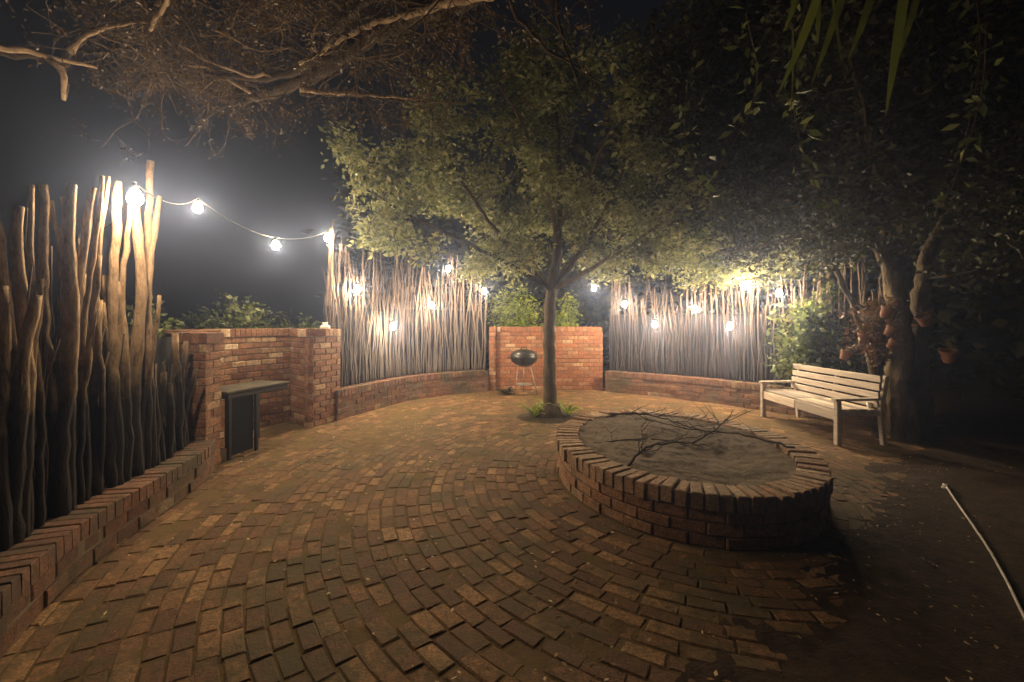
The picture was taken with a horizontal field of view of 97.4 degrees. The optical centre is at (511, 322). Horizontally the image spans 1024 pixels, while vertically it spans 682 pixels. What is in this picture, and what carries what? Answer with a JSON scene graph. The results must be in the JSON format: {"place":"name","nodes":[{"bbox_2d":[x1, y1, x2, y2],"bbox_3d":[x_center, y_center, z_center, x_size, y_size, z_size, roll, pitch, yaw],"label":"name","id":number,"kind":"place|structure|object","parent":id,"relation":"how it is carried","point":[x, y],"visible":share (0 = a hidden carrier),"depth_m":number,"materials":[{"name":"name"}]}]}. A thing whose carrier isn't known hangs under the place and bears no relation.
{"place":"outdoors","nodes":[
{"label":"outdoors","id":0,"kind":"place"},
{"bbox_2d":[327,228,332,305],"bbox_3d":[-2.886,0.010,7.121,0.114,2.984,0.114,0,0,0],"label":"wooden post","id":1,"kind":"object","parent":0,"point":[330,231],"visible":0.22,"depth_m":7.11,"materials":[{"name":"brown wood"}]},
{"bbox_2d":[0,385,951,681],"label":"patio paving","id":2,"kind":"structure","parent":0,"point":[410,591],"depth_m":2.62,"materials":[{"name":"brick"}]},
{"bbox_2d":[0,439,214,658],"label":"wall","id":3,"kind":"structure","parent":2,"relation":"on","point":[45,565],"depth_m":2.73,"materials":[{"name":"brick"}]},
{"bbox_2d":[0,160,197,551],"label":"pole fence","id":4,"kind":"object","parent":3,"relation":"on","point":[83,417],"visible":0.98,"depth_m":2.93,"materials":[{"name":"brown wood"}]},
{"bbox_2d":[104,181,781,329],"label":"string lights","id":5,"kind":"object","parent":4,"relation":"hanging from","point":[134,197],"visible":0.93,"depth_m":6.92,"materials":[{"name":"white glass"}]},
{"bbox_2d":[164,328,340,466],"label":"brick wall","id":6,"kind":"structure","parent":2,"relation":"on","point":[217,358],"depth_m":6.37,"materials":[{"name":"red brick"}]},
{"bbox_2d":[320,322,329,328],"bbox_3d":[-2.805,0.048,6.750,0.150,0.095,0.148,0,0,0],"label":"ornament","id":7,"kind":"object","parent":6,"relation":"on","point":[324,325],"visible":1,"depth_m":6.71,"materials":[{"name":"white ceramic"}]},
{"bbox_2d":[220,380,289,460],"bbox_3d":[-3.182,1.127,5.355,0.480,0.747,0.918,0,0,15],"label":"slab table","id":8,"kind":"object","parent":2,"relation":"on","point":[238,397],"visible":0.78,"depth_m":5.14,"materials":[{"name":"concrete"}]},
{"bbox_2d":[334,369,488,420],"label":"wall","id":9,"kind":"structure","parent":2,"relation":"on","point":[352,400],"depth_m":8.47,"materials":[{"name":"brick"}]},
{"bbox_2d":[321,219,487,387],"bbox_3d":[-1.945,-0.267,8.583,0.689,2.701,3.836,0,0,37],"label":"pole fence","id":10,"kind":"object","parent":9,"relation":"on","point":[381,349],"visible":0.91,"depth_m":8.61,"materials":[{"name":"brown wood"}]},
{"bbox_2d":[495,387,512,394],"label":"plant","id":11,"kind":"object","parent":2,"relation":"on","point":[507,391],"visible":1,"depth_m":9.29,"materials":[{"name":"green plant"}]},
{"bbox_2d":[482,284,543,326],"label":"shrub","id":12,"kind":"object","parent":2,"relation":"on","point":[519,318],"visible":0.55,"depth_m":10.55,"materials":[{"name":"green plant"}]},
{"bbox_2d":[20,392,1023,681],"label":"fallen leaves","id":13,"kind":"object","parent":2,"relation":"on","point":[580,560],"visible":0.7,"depth_m":2.77,"materials":[{"name":"brown plant"}]},
{"bbox_2d":[507,347,537,394],"bbox_3d":[0.257,0.994,9.290,0.579,0.977,0.607,0,0,-42],"label":"kettle grill","id":14,"kind":"object","parent":2,"relation":"on","point":[523,357],"visible":1,"depth_m":9.14,"materials":[{"name":"black metal"}]},
{"bbox_2d":[318,14,763,417],"bbox_3d":[0.376,-1.359,7.259,6.417,5.836,4.604,0,0,0],"label":"broadleaf tree","id":15,"kind":"object","parent":2,"relation":"on","point":[534,86],"visible":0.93,"depth_m":6.54,"materials":[{"name":"green plant"}]},
{"bbox_2d":[489,326,602,390],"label":"brick wall","id":16,"kind":"structure","parent":2,"relation":"on","point":[579,357],"depth_m":10.00,"materials":[{"name":"red brick"}]},
{"bbox_2d":[517,412,578,423],"bbox_3d":[0.600,1.485,7.100,1.120,0.070,1.000,0,0,0],"label":"tree bed","id":17,"kind":"object","parent":2,"relation":"in","point":[539,419],"visible":0.46,"depth_m":6.88,"materials":[{"name":"soil"}]},
{"bbox_2d":[517,402,554,416],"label":"grass clump","id":18,"kind":"object","parent":17,"relation":"on","point":[535,411],"visible":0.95,"depth_m":7.01,"materials":[{"name":"green plant"}]},
{"bbox_2d":[558,401,582,415],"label":"grass clump","id":19,"kind":"object","parent":17,"relation":"on","point":[568,411],"visible":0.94,"depth_m":7.13,"materials":[{"name":"green plant"}]},
{"bbox_2d":[555,289,584,326],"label":"shrub","id":20,"kind":"object","parent":2,"relation":"on","point":[564,318],"visible":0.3,"depth_m":10.61,"materials":[{"name":"green plant"}]},
{"bbox_2d":[556,409,832,550],"bbox_3d":[1.586,1.329,4.414,2.302,0.403,2.958,0,0,0],"label":"fire pit","id":21,"kind":"object","parent":2,"relation":"on","point":[738,492],"visible":0.87,"depth_m":3.42,"materials":[{"name":"brick"}]},
{"bbox_2d":[594,425,699,448],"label":"dry branch","id":22,"kind":"object","parent":21,"relation":"on","point":[641,438],"visible":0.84,"depth_m":4.42,"materials":[{"name":"brown wood"}]},
{"bbox_2d":[626,413,712,466],"bbox_3d":[1.397,1.012,3.934,1.099,0.387,0.455,0,0,-10],"label":"dry branch","id":23,"kind":"object","parent":21,"relation":"on","point":[652,445],"visible":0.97,"depth_m":3.87,"materials":[{"name":"brown wood"}]},
{"bbox_2d":[609,400,734,437],"bbox_3d":[1.767,1.031,5.011,1.370,0.360,0.534,0,0,33],"label":"dry branch","id":24,"kind":"object","parent":21,"relation":"on","point":[633,412],"visible":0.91,"depth_m":5.07,"materials":[{"name":"brown wood"}]},
{"bbox_2d":[628,409,794,448],"bbox_3d":[1.938,1.043,4.609,1.636,0.210,0.343,0,0,33],"label":"dry branch","id":25,"kind":"object","parent":21,"relation":"on","point":[756,437],"visible":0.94,"depth_m":4.50,"materials":[{"name":"brown wood"}]},
{"bbox_2d":[690,399,757,442],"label":"dry branch","id":26,"kind":"object","parent":21,"relation":"on","point":[724,421],"visible":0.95,"depth_m":4.73,"materials":[{"name":"brown wood"}]},
{"bbox_2d":[605,370,886,427],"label":"wall","id":27,"kind":"structure","parent":2,"relation":"on","point":[745,394],"depth_m":8.41,"materials":[{"name":"brick"}]},
{"bbox_2d":[606,235,885,391],"bbox_3d":[3.874,-0.109,8.233,0.595,2.423,4.921,0,0,-42],"label":"pole fence","id":28,"kind":"object","parent":27,"relation":"on","point":[704,345],"visible":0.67,"depth_m":8.55,"materials":[{"name":"brown wood"}]},
{"bbox_2d":[759,363,888,445],"bbox_3d":[4.265,1.078,6.315,0.670,0.848,1.715,0,0,0],"label":"garden bench","id":29,"kind":"object","parent":2,"relation":"on","point":[835,407],"visible":1,"depth_m":5.99,"materials":[{"name":"white paint"}]},
{"bbox_2d":[866,402,871,407],"bbox_3d":[4.420,1.025,5.570,0.060,0.070,0.060,0,0,0],"label":"cup","id":30,"kind":"object","parent":29,"relation":"on","point":[868,405],"visible":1,"depth_m":5.55,"materials":[{"name":"white ceramic"}]},
{"bbox_2d":[0,0,1023,326],"label":"sky","id":31,"kind":"structure","parent":0,"point":[282,193],"materials":[{"name":"black"}]},
{"bbox_2d":[49,325,1023,401],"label":"ground","id":32,"kind":"structure","parent":0,"point":[969,390],"depth_m":15.12,"materials":[{"name":"soil"}]},
{"bbox_2d":[126,296,187,339],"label":"shrub","id":33,"kind":"object","parent":32,"relation":"on","point":[166,327],"visible":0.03,"depth_m":6.01,"materials":[{"name":"green plant"}]},
{"bbox_2d":[162,289,297,341],"bbox_3d":[-5.836,0.458,9.139,3.022,2.262,1.685,0,0,0],"label":"shrub","id":34,"kind":"object","parent":32,"relation":"on","point":[197,324],"visible":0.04,"depth_m":9.14,"materials":[{"name":"green plant"}]},
{"bbox_2d":[200,293,271,328],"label":"shrub","id":35,"kind":"object","parent":32,"relation":"on","point":[245,321],"visible":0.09,"depth_m":6.82,"materials":[{"name":"green plant"}]},
{"bbox_2d":[280,313,320,400],"bbox_3d":[-3.482,0.675,7.397,1.084,1.659,0.850,0,0,0],"label":"shrub","id":36,"kind":"object","parent":32,"relation":"on","point":[304,323],"visible":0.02,"depth_m":7.37,"materials":[{"name":"green plant"}]},
{"bbox_2d":[0,0,619,180],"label":"thorn tree","id":37,"kind":"object","parent":32,"relation":"on","point":[352,45],"visible":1,"depth_m":3.88,"materials":[{"name":"brown plant"}]},
{"bbox_2d":[486,306,543,348],"bbox_3d":[0.175,0.140,11.200,1.650,1.070,0.030,0,0,0],"label":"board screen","id":38,"kind":"object","parent":32,"relation":"on","point":[491,323],"depth_m":11.19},
{"bbox_2d":[299,0,1023,399],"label":"thicket","id":39,"kind":"object","parent":32,"relation":"on","point":[581,154],"visible":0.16,"depth_m":11.97,"materials":[{"name":"green plant"}]},
{"bbox_2d":[621,207,873,313],"bbox_3d":[4.134,-0.351,7.856,4.595,3.709,2.635,0,0,0],"label":"young tree","id":40,"kind":"object","parent":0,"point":[717,271],"visible":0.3,"depth_m":7.82,"materials":[{"name":"green plant"}]},
{"bbox_2d":[675,400,1023,681],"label":"dark soil","id":41,"kind":"structure","parent":0,"point":[862,643],"depth_m":2.58,"materials":[{"name":"brown soil"}]},
{"bbox_2d":[592,0,1023,442],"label":"evergreen tree","id":42,"kind":"object","parent":41,"relation":"on","point":[909,158],"visible":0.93,"depth_m":5.26,"materials":[{"name":"green plant"}]},
{"bbox_2d":[669,0,1008,230],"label":"creeper","id":43,"kind":"object","parent":42,"relation":"hanging from","point":[982,109],"visible":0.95,"depth_m":3.60,"materials":[{"name":"green plant"}]},
{"bbox_2d":[840,344,855,360],"bbox_3d":[4.651,0.392,5.865,0.698,0.224,0.200,0,0,0],"label":"flower pot","id":44,"kind":"object","parent":42,"relation":"hanging from","point":[845,354],"visible":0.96,"depth_m":5.87,"materials":[{"name":"ceramic"}]},
{"bbox_2d":[778,0,919,120],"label":"hanging strap plant","id":45,"kind":"object","parent":42,"relation":"hanging from","point":[900,35],"visible":1,"depth_m":2.74,"materials":[{"name":"green plant"}]},
{"bbox_2d":[857,324,881,343],"bbox_3d":[4.685,0.146,5.723,0.630,0.262,0.177,0,0,0],"label":"flower pot","id":46,"kind":"object","parent":42,"relation":"hanging from","point":[865,338],"visible":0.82,"depth_m":5.71,"materials":[{"name":"ceramic"}]},
{"bbox_2d":[830,292,917,367],"bbox_3d":[4.691,0.095,5.741,1.034,0.992,0.652,0,0,0],"label":"dry plant","id":47,"kind":"object","parent":42,"relation":"attached to","point":[875,347],"visible":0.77,"depth_m":5.75,"materials":[{"name":"brown plant"}]},
{"bbox_2d":[879,294,898,318],"bbox_3d":[4.726,-0.191,5.498,0.768,0.306,0.178,0,0,-33],"label":"flower pot","id":48,"kind":"object","parent":42,"relation":"hanging from","point":[888,311],"visible":0.99,"depth_m":5.31,"materials":[{"name":"ceramic"}]},
{"bbox_2d":[883,320,902,336],"bbox_3d":[4.729,0.067,5.479,0.793,0.209,0.171,0,0,-36],"label":"flower pot","id":49,"kind":"object","parent":42,"relation":"hanging from","point":[890,331],"visible":0.99,"depth_m":5.27,"materials":[{"name":"ceramic"}]},
{"bbox_2d":[884,334,908,348],"bbox_3d":[4.752,0.227,5.463,0.776,0.181,0.225,0,0,-36],"label":"flower pot","id":50,"kind":"object","parent":42,"relation":"hanging from","point":[892,343],"visible":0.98,"depth_m":5.27,"materials":[{"name":"ceramic"}]},
{"bbox_2d":[913,307,932,326],"bbox_3d":[4.881,-0.065,5.508,0.195,0.243,0.563,0,0,5],"label":"flower pot","id":51,"kind":"object","parent":42,"relation":"hanging from","point":[922,319],"visible":0.99,"depth_m":5.32,"materials":[{"name":"ceramic"}]},
{"bbox_2d":[914,340,958,363],"bbox_3d":[5.110,0.345,5.484,0.224,0.278,0.593,0,0,0],"label":"flower pot","id":52,"kind":"object","parent":42,"relation":"hanging from","point":[948,354],"visible":1,"depth_m":5.27,"materials":[{"name":"ceramic"}]},
{"bbox_2d":[761,275,866,390],"bbox_3d":[4.979,0.403,7.234,1.844,2.370,1.293,0,0,0],"label":"leafy bush","id":53,"kind":"object","parent":41,"relation":"on","point":[807,345],"visible":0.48,"depth_m":7.07,"materials":[{"name":"green plant"}]},
{"bbox_2d":[816,298,971,394],"bbox_3d":[5.531,0.581,6.644,1.858,1.917,1.318,0,0,0],"label":"leafy bush","id":54,"kind":"object","parent":41,"relation":"on","point":[853,363],"visible":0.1,"depth_m":6.56,"materials":[{"name":"green plant"}]},
{"bbox_2d":[941,483,1023,618],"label":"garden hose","id":55,"kind":"object","parent":41,"relation":"on","point":[948,488],"visible":0.99,"depth_m":2.84,"materials":[{"name":"grey rubber"}]}
]}

